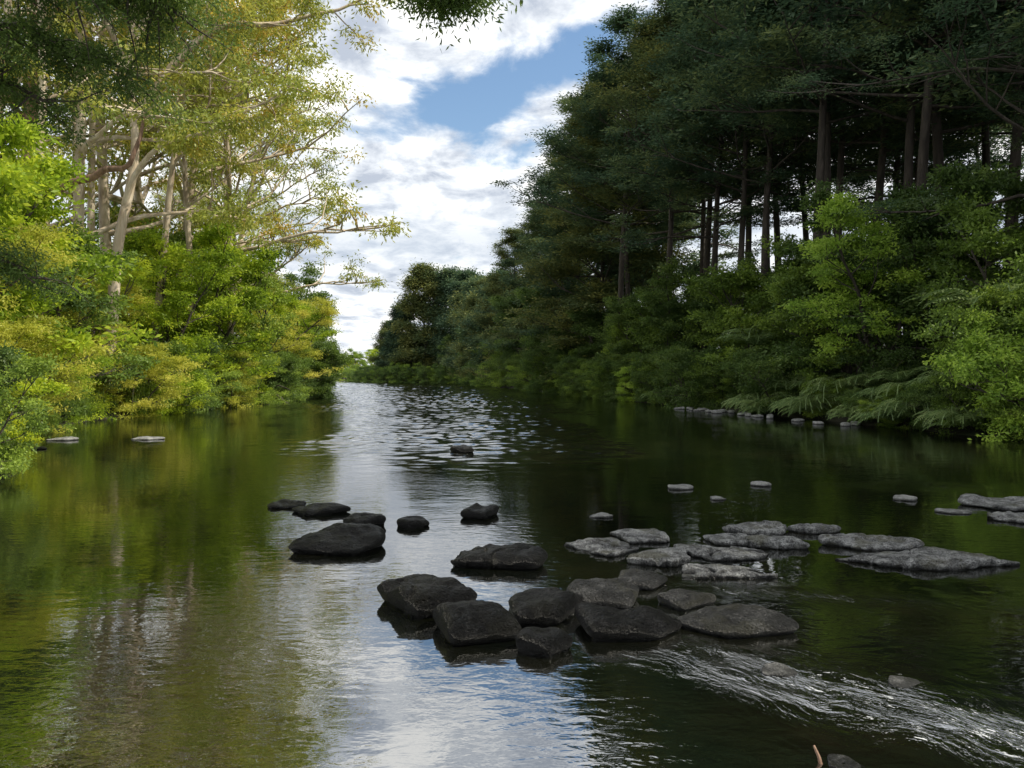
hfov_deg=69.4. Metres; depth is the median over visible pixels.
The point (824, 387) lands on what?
fern
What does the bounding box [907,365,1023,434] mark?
river shrub
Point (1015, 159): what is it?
conifer tree
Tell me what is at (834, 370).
fern
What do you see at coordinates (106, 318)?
broadleaf tree
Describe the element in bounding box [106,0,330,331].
gum tree
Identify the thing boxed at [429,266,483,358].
conifer tree
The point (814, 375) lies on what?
fern
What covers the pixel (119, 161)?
gum tree
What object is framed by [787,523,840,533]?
river stone
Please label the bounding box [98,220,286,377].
broadleaf tree
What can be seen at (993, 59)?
conifer tree
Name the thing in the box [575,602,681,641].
river stone
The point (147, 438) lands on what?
river stone
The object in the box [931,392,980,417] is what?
fern
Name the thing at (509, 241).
conifer tree
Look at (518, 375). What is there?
river shrub
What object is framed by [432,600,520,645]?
river stone
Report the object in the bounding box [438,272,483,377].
conifer tree
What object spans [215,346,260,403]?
river shrub
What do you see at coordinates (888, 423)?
river shrub
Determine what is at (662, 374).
river shrub
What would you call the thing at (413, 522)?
river stone
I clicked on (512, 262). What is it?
conifer tree
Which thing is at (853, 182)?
conifer tree
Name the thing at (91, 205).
gum tree
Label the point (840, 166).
conifer tree
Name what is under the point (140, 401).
sedge clump
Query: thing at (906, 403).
fern
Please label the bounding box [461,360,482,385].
river shrub
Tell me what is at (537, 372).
river shrub
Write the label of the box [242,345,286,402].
river shrub
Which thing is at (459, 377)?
river shrub
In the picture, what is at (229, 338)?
river shrub
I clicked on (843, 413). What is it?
fern
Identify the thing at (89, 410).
sedge clump
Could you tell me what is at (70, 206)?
gum tree
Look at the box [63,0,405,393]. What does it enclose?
gum tree
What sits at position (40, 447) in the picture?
river stone
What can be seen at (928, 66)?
conifer tree
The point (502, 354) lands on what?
broadleaf tree
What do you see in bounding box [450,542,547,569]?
river stone
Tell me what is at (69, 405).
river shrub
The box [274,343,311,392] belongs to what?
river shrub
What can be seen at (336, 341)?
broadleaf tree
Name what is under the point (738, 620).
river stone
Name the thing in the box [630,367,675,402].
river shrub
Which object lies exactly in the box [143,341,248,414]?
river shrub
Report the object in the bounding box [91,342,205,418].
river shrub
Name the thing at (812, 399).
fern
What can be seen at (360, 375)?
river shrub
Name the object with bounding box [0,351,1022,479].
ground
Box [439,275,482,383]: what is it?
conifer tree
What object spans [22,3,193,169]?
gum tree
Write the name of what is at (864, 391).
fern
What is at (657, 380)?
river shrub
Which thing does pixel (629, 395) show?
river shrub
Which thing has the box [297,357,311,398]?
river shrub
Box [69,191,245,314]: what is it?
broadleaf tree
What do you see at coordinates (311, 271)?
broadleaf tree
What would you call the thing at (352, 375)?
river shrub
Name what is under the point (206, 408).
sedge clump
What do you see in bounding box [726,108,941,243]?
conifer tree
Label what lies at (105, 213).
gum tree
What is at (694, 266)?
conifer tree
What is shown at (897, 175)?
conifer tree
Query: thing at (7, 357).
river shrub
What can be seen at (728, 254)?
conifer tree
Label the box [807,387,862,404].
fern
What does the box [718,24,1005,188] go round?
conifer tree
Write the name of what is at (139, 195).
gum tree
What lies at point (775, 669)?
river stone
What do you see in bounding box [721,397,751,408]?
fern
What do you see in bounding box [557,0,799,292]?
conifer tree
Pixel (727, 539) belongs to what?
river stone
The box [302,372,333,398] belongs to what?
river shrub
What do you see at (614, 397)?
fern
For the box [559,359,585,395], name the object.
river shrub
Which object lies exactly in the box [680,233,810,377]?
broadleaf tree
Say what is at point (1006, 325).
river shrub
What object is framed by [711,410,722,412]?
river stone
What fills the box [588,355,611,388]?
river shrub
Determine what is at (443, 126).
sky
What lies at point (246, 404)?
sedge clump
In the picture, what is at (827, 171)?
conifer tree
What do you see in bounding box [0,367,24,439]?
river shrub
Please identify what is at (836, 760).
river stone
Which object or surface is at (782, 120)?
conifer tree
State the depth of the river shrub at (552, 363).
74.09 m
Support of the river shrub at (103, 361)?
on the ground
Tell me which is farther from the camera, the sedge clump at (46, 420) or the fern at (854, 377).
the fern at (854, 377)
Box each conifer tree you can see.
[367,320,394,373]
[370,301,419,371]
[382,259,449,366]
[414,265,460,358]
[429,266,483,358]
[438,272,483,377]
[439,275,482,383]
[449,276,489,380]
[457,226,532,384]
[458,267,512,374]
[479,199,562,382]
[481,170,594,380]
[486,1,688,305]
[500,90,695,381]
[505,118,638,354]
[514,211,551,312]
[515,72,693,377]
[537,36,706,296]
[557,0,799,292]
[562,89,738,339]
[564,229,628,301]
[583,116,734,319]
[590,1,835,345]
[594,0,855,291]
[594,23,761,314]
[605,3,773,324]
[637,0,1019,236]
[638,0,848,269]
[643,0,871,269]
[645,1,857,258]
[646,0,972,264]
[658,22,955,155]
[660,0,916,267]
[688,3,972,236]
[689,0,1023,356]
[693,0,1023,366]
[711,0,998,235]
[718,0,1023,377]
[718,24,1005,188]
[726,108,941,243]
[744,0,1023,225]
[753,69,1006,354]
[753,96,1023,220]
[810,106,953,356]
[824,0,1014,131]
[844,4,1023,266]
[853,0,1023,123]
[862,62,1023,226]
[888,123,1023,282]
[900,2,1023,134]
[906,44,1003,290]
[938,11,1007,134]
[952,21,1023,145]
[969,0,1023,148]
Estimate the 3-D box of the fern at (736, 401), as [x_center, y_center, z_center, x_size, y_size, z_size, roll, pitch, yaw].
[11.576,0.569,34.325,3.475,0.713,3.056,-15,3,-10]
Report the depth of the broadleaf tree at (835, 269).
28.04 m
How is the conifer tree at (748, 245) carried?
on the ground
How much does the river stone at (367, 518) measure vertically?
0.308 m
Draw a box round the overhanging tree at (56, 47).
[0,0,522,324]
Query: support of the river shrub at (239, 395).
on the ground
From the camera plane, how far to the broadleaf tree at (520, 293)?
83.16 m
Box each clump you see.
[7,400,47,439]
[28,392,63,433]
[73,398,90,418]
[79,390,106,420]
[93,392,117,416]
[119,388,152,416]
[124,388,151,415]
[194,391,215,409]
[215,389,229,406]
[225,380,245,406]
[241,389,256,405]
[268,378,289,402]
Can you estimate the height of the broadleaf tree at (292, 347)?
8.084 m
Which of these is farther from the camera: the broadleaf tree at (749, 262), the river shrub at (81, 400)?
the broadleaf tree at (749, 262)
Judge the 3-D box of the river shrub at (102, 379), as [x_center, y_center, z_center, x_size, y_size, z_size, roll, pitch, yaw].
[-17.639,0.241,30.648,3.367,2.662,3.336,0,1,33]
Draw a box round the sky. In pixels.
[0,0,1023,368]
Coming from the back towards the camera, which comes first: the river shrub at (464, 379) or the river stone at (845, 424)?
the river shrub at (464, 379)
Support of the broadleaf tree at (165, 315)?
on the ground
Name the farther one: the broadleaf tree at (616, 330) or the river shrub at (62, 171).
the broadleaf tree at (616, 330)
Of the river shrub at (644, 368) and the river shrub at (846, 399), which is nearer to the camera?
the river shrub at (846, 399)
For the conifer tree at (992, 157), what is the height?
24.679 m
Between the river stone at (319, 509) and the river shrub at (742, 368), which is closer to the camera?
the river stone at (319, 509)
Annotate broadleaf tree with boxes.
[0,74,163,371]
[0,111,71,232]
[1,201,82,387]
[3,217,167,416]
[11,268,163,381]
[52,257,160,347]
[55,202,221,341]
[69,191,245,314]
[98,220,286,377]
[100,225,250,386]
[156,234,263,335]
[173,256,304,377]
[175,269,259,386]
[233,300,319,338]
[235,254,341,390]
[236,289,343,385]
[243,261,335,340]
[255,300,317,354]
[262,293,343,346]
[288,292,340,343]
[316,320,340,345]
[435,334,454,379]
[455,327,470,356]
[472,323,492,380]
[478,323,521,386]
[487,294,539,367]
[494,315,528,373]
[511,278,598,349]
[558,323,597,358]
[565,304,614,359]
[587,312,632,360]
[600,316,648,356]
[602,292,679,360]
[616,315,650,352]
[620,273,715,375]
[628,255,721,387]
[629,284,718,353]
[644,295,725,392]
[678,290,766,353]
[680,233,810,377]
[703,249,787,348]
[720,257,778,352]
[750,236,897,395]
[753,232,885,372]
[760,178,970,403]
[763,265,835,377]
[778,191,958,376]
[852,229,1008,392]
[879,159,1023,352]
[911,186,1023,355]
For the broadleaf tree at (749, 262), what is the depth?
41.76 m
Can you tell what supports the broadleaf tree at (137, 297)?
on the ground
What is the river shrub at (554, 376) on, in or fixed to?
on the ground
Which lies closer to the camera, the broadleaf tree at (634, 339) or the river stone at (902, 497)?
the river stone at (902, 497)
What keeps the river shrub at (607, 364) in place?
on the ground
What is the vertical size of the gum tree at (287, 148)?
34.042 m
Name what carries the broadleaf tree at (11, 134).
on the ground
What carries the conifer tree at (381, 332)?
on the ground
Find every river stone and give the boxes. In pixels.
[34,446,46,449]
[46,436,78,440]
[131,436,164,439]
[267,499,305,508]
[288,522,385,555]
[292,502,350,515]
[343,512,385,525]
[377,574,476,618]
[397,515,429,528]
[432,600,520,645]
[450,444,473,452]
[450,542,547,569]
[460,503,498,518]
[508,587,582,626]
[516,627,572,657]
[564,537,638,556]
[566,578,638,609]
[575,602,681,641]
[589,512,612,517]
[610,528,669,543]
[618,568,667,590]
[626,547,690,566]
[657,588,715,610]
[668,484,693,489]
[673,544,769,561]
[677,603,798,638]
[681,563,777,578]
[703,532,749,546]
[710,496,725,500]
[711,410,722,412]
[722,520,786,535]
[742,534,809,549]
[751,481,771,486]
[761,662,796,676]
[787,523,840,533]
[813,421,823,423]
[818,533,924,550]
[827,754,862,767]
[835,546,1019,570]
[840,422,850,425]
[888,675,919,687]
[893,494,916,500]
[934,508,971,513]
[958,493,1023,511]
[987,511,1023,523]
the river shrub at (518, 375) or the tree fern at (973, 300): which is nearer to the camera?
the tree fern at (973, 300)
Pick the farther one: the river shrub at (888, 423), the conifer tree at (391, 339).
the conifer tree at (391, 339)
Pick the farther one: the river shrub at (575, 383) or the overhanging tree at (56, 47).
the river shrub at (575, 383)
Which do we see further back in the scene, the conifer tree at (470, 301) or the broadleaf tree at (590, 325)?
the conifer tree at (470, 301)
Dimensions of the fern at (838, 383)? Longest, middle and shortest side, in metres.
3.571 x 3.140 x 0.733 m
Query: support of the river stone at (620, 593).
in the water
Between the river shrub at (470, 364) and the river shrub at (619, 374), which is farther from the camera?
the river shrub at (470, 364)
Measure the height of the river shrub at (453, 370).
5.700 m
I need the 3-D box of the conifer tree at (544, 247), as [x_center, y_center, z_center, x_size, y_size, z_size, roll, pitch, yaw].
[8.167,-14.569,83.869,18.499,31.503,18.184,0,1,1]
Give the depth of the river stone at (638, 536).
7.68 m
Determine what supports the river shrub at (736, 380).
on the ground
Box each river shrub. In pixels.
[0,148,97,369]
[0,216,86,392]
[0,239,36,348]
[0,317,53,417]
[0,340,45,451]
[0,352,68,478]
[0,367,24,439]
[1,348,72,441]
[4,312,120,432]
[18,377,90,432]
[40,332,117,419]
[46,340,121,424]
[49,379,86,426]
[61,364,138,412]
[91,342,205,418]
[92,325,197,409]
[124,339,218,414]
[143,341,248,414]
[164,338,224,409]
[186,342,232,406]
[190,354,253,405]
[206,349,263,407]
[210,331,263,390]
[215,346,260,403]
[239,350,294,404]
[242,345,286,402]
[249,358,302,403]
[252,344,315,402]
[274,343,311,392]
[276,338,352,398]
[276,351,317,401]
[277,337,354,397]
[291,367,312,398]
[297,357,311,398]
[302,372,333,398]
[310,340,351,390]
[310,341,337,394]
[311,346,343,392]
[343,365,362,381]
[349,370,357,381]
[353,370,373,381]
[353,372,362,382]
[357,365,383,382]
[359,366,386,382]
[366,367,385,382]
[370,365,394,382]
[379,369,399,382]
[385,361,405,382]
[387,365,412,382]
[399,371,415,382]
[403,362,425,382]
[406,367,433,382]
[416,366,433,382]
[425,366,441,382]
[430,362,449,383]
[434,369,452,383]
[442,364,458,383]
[450,368,460,383]
[451,374,467,383]
[456,352,471,384]
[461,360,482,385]
[469,362,497,386]
[486,349,512,387]
[492,350,514,387]
[502,350,537,389]
[505,359,544,391]
[517,340,552,392]
[520,347,572,393]
[533,336,578,393]
[541,358,564,393]
[548,374,561,393]
[550,355,597,393]
[552,348,586,392]
[559,358,590,396]
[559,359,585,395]
[560,373,586,396]
[573,372,594,397]
[574,356,613,396]
[581,352,623,399]
[582,357,624,398]
[584,374,606,398]
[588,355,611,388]
[600,359,630,400]
[612,366,648,401]
[619,358,645,393]
[620,353,641,399]
[623,342,705,401]
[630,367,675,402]
[637,360,660,392]
[644,352,684,404]
[646,342,746,408]
[657,372,691,402]
[680,357,707,399]
[680,358,728,409]
[691,342,746,409]
[714,363,746,407]
[717,339,836,414]
[721,368,793,408]
[733,355,792,393]
[772,353,843,398]
[797,373,846,417]
[823,339,925,405]
[830,345,947,400]
[835,384,883,422]
[856,384,924,428]
[895,377,973,429]
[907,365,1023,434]
[909,287,1023,438]
[921,274,1023,434]
[921,307,1023,441]
[928,331,989,390]
[978,341,1023,441]
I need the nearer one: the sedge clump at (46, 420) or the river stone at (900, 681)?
the river stone at (900, 681)
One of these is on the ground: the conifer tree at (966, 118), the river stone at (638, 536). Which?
the conifer tree at (966, 118)
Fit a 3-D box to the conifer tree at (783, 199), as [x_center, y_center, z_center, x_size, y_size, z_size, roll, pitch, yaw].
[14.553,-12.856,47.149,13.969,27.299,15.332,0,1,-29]
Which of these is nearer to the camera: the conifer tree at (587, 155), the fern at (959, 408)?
the fern at (959, 408)
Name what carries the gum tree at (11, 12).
on the ground
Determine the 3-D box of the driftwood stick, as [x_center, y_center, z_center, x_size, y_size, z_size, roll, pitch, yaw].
[1.363,1.680,3.252,0.030,0.146,0.100,0,1,-11]
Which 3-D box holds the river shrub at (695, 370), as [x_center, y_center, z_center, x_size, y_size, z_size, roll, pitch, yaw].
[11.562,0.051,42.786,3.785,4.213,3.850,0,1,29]
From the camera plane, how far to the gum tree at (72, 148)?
31.32 m
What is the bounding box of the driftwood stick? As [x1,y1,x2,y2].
[813,745,822,764]
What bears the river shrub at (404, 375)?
on the ground
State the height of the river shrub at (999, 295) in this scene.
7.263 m
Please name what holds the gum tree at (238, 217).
on the ground
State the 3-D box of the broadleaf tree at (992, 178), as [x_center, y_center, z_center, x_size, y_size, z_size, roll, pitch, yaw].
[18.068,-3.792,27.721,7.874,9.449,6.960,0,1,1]
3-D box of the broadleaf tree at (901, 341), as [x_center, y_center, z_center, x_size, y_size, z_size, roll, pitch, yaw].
[16.686,-2.679,29.639,5.413,7.349,6.124,0,1,2]
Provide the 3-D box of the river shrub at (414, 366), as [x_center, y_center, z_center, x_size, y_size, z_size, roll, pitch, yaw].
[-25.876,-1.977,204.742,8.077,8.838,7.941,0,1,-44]
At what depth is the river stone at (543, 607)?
5.11 m
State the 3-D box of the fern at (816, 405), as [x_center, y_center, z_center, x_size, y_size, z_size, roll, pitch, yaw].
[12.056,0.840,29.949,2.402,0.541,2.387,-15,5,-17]
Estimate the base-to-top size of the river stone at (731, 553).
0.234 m
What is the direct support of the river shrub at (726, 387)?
on the ground
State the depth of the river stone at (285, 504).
9.64 m
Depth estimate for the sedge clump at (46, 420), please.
22.28 m
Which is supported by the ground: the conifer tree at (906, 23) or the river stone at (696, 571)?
the conifer tree at (906, 23)
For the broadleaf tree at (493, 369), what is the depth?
119.09 m
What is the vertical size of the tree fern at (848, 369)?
4.401 m
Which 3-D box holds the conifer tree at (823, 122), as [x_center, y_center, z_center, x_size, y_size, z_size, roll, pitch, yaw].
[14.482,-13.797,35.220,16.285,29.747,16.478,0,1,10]
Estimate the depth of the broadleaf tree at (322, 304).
95.49 m
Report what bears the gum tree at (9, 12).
on the ground
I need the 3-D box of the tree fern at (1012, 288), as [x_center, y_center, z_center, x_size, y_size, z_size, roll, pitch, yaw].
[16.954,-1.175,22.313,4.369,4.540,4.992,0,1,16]
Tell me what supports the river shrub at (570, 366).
on the ground
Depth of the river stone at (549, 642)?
4.54 m
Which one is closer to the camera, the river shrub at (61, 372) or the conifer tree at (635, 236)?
the river shrub at (61, 372)
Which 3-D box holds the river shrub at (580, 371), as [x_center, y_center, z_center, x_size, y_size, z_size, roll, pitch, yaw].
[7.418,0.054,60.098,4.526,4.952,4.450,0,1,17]
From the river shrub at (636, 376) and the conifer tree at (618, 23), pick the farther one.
the conifer tree at (618, 23)
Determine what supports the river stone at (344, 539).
in the water
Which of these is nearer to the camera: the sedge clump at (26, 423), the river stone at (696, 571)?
the river stone at (696, 571)
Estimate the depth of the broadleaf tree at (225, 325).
45.34 m
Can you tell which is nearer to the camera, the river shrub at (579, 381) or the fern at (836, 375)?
the fern at (836, 375)
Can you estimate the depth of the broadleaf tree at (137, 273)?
33.51 m
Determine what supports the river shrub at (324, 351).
on the ground
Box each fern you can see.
[609,391,629,399]
[670,392,703,404]
[718,328,791,352]
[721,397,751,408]
[725,390,792,408]
[734,392,795,411]
[737,403,783,412]
[741,392,791,413]
[759,379,803,393]
[769,396,807,409]
[770,392,845,411]
[770,395,807,407]
[778,398,827,415]
[779,390,841,412]
[783,372,820,387]
[790,372,852,389]
[793,304,907,385]
[793,365,838,383]
[799,377,869,399]
[800,372,871,394]
[804,367,841,377]
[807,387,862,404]
[825,404,876,419]
[832,401,876,415]
[841,394,894,407]
[843,367,896,388]
[848,406,899,421]
[851,382,902,398]
[852,407,918,424]
[864,366,936,384]
[867,380,920,397]
[869,400,920,417]
[873,386,943,414]
[874,371,952,399]
[877,387,947,416]
[887,390,969,417]
[889,402,936,416]
[901,275,1014,308]
[903,369,960,388]
[912,406,977,427]
[917,283,1020,314]
[921,399,1022,431]
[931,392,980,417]
[942,406,990,428]
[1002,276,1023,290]
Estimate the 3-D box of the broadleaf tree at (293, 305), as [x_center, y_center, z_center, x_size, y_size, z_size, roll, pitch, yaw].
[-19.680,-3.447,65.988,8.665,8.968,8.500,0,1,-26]
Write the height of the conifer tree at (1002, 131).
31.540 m
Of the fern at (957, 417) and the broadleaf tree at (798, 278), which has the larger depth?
the broadleaf tree at (798, 278)
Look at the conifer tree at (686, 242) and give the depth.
82.62 m
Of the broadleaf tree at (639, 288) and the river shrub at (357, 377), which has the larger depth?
the river shrub at (357, 377)
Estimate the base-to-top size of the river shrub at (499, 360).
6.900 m
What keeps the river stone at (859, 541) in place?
in the water
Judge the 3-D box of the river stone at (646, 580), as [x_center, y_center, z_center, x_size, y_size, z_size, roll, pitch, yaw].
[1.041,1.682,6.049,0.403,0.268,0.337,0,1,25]
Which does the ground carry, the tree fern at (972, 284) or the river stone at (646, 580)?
the tree fern at (972, 284)
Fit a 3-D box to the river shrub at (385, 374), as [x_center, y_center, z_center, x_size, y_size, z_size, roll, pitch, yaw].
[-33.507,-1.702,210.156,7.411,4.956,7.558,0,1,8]
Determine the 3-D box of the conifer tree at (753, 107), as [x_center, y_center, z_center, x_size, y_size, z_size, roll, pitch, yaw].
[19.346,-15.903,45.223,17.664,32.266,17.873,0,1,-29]
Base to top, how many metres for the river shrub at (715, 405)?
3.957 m
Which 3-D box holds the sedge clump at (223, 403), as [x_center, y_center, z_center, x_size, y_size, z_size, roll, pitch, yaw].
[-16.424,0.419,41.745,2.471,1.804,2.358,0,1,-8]
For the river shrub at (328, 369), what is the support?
on the ground
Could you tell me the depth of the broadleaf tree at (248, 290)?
63.86 m
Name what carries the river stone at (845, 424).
in the water
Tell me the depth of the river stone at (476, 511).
8.92 m
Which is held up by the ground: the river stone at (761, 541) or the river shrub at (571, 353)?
the river shrub at (571, 353)
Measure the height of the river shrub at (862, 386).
3.178 m
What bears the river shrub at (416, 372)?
on the ground
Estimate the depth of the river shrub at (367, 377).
223.20 m
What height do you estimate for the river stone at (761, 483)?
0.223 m
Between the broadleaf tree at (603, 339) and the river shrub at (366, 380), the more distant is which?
the river shrub at (366, 380)
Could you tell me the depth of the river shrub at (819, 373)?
32.49 m
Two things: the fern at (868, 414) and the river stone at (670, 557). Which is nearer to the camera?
the river stone at (670, 557)
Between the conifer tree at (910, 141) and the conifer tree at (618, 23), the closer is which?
the conifer tree at (910, 141)
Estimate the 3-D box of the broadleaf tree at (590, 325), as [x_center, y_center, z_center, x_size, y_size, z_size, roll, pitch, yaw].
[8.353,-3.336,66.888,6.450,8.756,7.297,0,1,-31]
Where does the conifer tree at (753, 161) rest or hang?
on the ground
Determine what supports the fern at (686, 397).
on the ground
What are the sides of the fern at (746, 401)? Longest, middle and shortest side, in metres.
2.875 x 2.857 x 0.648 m
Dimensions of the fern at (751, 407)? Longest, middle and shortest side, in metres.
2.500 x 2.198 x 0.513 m
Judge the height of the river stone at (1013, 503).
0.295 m
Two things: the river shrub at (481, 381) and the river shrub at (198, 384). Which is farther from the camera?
the river shrub at (481, 381)
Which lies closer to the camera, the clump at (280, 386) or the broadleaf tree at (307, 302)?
the clump at (280, 386)
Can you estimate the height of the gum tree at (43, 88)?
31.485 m
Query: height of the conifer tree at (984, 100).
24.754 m
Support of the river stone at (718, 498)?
in the water
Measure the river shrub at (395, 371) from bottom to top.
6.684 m
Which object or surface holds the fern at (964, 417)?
on the ground
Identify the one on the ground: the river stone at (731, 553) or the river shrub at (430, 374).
the river shrub at (430, 374)
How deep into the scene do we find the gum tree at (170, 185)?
36.88 m
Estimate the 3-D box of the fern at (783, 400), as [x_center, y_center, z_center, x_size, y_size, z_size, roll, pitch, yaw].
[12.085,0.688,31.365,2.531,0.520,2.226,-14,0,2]
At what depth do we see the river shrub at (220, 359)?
39.76 m
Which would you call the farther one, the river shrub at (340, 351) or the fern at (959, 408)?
the river shrub at (340, 351)
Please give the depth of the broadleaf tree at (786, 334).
35.56 m
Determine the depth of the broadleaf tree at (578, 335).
74.54 m
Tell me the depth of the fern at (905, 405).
23.79 m
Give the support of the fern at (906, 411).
on the ground
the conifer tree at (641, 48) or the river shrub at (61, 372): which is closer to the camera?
the river shrub at (61, 372)
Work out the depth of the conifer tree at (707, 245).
57.56 m
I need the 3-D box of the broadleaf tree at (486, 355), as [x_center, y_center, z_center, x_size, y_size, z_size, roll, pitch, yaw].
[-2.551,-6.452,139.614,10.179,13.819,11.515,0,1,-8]
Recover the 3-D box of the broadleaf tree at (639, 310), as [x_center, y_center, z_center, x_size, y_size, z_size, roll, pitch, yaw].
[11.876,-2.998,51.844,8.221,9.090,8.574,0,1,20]
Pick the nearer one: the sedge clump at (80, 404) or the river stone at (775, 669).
the river stone at (775, 669)
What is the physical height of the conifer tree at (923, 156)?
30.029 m
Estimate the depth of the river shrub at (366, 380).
217.71 m
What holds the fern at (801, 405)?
on the ground
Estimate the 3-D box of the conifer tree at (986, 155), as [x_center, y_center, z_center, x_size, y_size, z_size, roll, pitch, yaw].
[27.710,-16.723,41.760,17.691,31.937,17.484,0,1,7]
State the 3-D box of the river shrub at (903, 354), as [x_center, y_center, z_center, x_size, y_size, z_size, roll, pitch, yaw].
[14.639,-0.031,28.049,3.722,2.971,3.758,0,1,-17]
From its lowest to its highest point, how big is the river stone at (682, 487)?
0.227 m
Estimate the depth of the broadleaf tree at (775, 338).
35.97 m
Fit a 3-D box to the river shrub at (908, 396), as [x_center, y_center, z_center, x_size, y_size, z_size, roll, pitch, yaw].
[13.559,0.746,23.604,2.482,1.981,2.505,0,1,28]
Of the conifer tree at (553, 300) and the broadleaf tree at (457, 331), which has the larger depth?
the broadleaf tree at (457, 331)
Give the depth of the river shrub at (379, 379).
210.03 m
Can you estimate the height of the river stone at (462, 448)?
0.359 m
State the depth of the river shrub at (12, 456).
12.36 m
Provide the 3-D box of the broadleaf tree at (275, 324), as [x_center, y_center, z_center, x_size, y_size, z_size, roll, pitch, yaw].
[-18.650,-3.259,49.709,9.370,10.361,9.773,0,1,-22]
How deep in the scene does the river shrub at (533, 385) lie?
77.81 m
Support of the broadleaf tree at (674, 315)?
on the ground
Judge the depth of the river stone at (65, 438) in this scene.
19.87 m
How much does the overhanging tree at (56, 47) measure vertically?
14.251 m
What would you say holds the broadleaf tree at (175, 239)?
on the ground
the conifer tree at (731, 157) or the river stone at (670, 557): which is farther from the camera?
the conifer tree at (731, 157)
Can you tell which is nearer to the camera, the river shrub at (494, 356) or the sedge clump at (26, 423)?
the sedge clump at (26, 423)
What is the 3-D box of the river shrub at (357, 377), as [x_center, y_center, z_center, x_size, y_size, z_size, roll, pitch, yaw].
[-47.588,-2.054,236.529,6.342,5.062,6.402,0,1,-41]
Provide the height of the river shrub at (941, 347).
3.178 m
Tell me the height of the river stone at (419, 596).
0.400 m
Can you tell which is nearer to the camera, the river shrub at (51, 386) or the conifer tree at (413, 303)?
the river shrub at (51, 386)
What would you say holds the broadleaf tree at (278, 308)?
on the ground
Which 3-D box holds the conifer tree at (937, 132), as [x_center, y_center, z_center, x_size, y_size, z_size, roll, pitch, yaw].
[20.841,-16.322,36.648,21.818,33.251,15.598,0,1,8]
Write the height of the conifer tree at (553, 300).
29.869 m
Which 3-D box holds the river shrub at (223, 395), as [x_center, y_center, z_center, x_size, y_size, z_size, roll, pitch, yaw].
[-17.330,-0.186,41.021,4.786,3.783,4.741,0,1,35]
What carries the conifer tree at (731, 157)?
on the ground
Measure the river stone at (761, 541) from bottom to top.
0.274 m
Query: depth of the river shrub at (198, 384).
34.26 m
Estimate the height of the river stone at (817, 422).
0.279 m
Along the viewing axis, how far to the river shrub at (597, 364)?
56.88 m
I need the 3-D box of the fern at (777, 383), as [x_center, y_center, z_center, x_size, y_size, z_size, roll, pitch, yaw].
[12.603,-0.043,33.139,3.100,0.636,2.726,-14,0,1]
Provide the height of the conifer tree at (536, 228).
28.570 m
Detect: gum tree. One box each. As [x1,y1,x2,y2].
[0,0,114,199]
[0,0,167,114]
[0,0,214,317]
[0,0,306,329]
[0,2,48,49]
[0,2,152,220]
[1,3,217,231]
[5,0,331,315]
[8,0,169,316]
[17,2,271,237]
[19,0,283,329]
[19,2,117,103]
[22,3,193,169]
[53,4,247,333]
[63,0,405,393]
[86,0,410,332]
[103,0,315,344]
[105,0,355,303]
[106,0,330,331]
[115,32,388,297]
[146,16,300,290]
[150,161,202,231]
[152,1,358,345]
[157,155,315,312]
[188,0,348,295]
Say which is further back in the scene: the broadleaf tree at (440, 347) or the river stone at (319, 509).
the broadleaf tree at (440, 347)
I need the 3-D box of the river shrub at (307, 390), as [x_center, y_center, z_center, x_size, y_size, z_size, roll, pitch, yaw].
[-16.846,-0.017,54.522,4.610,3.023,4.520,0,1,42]
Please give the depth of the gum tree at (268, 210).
76.42 m
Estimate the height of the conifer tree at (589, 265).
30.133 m
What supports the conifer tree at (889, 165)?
on the ground
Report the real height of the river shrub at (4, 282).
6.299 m
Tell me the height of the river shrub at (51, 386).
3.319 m
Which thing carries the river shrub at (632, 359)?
on the ground
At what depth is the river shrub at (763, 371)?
35.06 m
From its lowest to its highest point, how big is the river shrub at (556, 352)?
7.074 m
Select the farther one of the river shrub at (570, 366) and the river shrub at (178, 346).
the river shrub at (570, 366)
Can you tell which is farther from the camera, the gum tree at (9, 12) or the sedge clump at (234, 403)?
the sedge clump at (234, 403)
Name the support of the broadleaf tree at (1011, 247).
on the ground
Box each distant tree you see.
[336,361,352,380]
[347,347,372,367]
[361,348,379,368]
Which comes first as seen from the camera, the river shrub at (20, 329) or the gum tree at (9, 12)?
the river shrub at (20, 329)
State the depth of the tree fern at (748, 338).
36.72 m
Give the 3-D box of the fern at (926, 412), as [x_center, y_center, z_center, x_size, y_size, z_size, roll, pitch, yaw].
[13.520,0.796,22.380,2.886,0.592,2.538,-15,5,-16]
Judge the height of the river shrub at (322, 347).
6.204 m
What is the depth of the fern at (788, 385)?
32.45 m
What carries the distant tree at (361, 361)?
on the ground
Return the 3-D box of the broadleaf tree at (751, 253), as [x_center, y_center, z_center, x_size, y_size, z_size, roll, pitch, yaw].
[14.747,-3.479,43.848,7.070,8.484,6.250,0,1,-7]
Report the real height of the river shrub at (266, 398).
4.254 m
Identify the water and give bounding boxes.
[0,381,1023,767]
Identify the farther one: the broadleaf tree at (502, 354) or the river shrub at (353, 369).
the river shrub at (353, 369)
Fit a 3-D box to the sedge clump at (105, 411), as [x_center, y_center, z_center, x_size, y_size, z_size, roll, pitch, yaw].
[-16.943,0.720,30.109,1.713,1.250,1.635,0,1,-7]
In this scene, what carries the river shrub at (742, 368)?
on the ground
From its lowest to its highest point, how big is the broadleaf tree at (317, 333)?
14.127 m
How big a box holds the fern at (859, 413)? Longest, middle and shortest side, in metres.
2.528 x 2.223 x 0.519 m
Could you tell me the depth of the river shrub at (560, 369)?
67.17 m
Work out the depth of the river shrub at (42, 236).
21.15 m
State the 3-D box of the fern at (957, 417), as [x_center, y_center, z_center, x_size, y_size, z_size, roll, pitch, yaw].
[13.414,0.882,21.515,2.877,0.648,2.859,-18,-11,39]

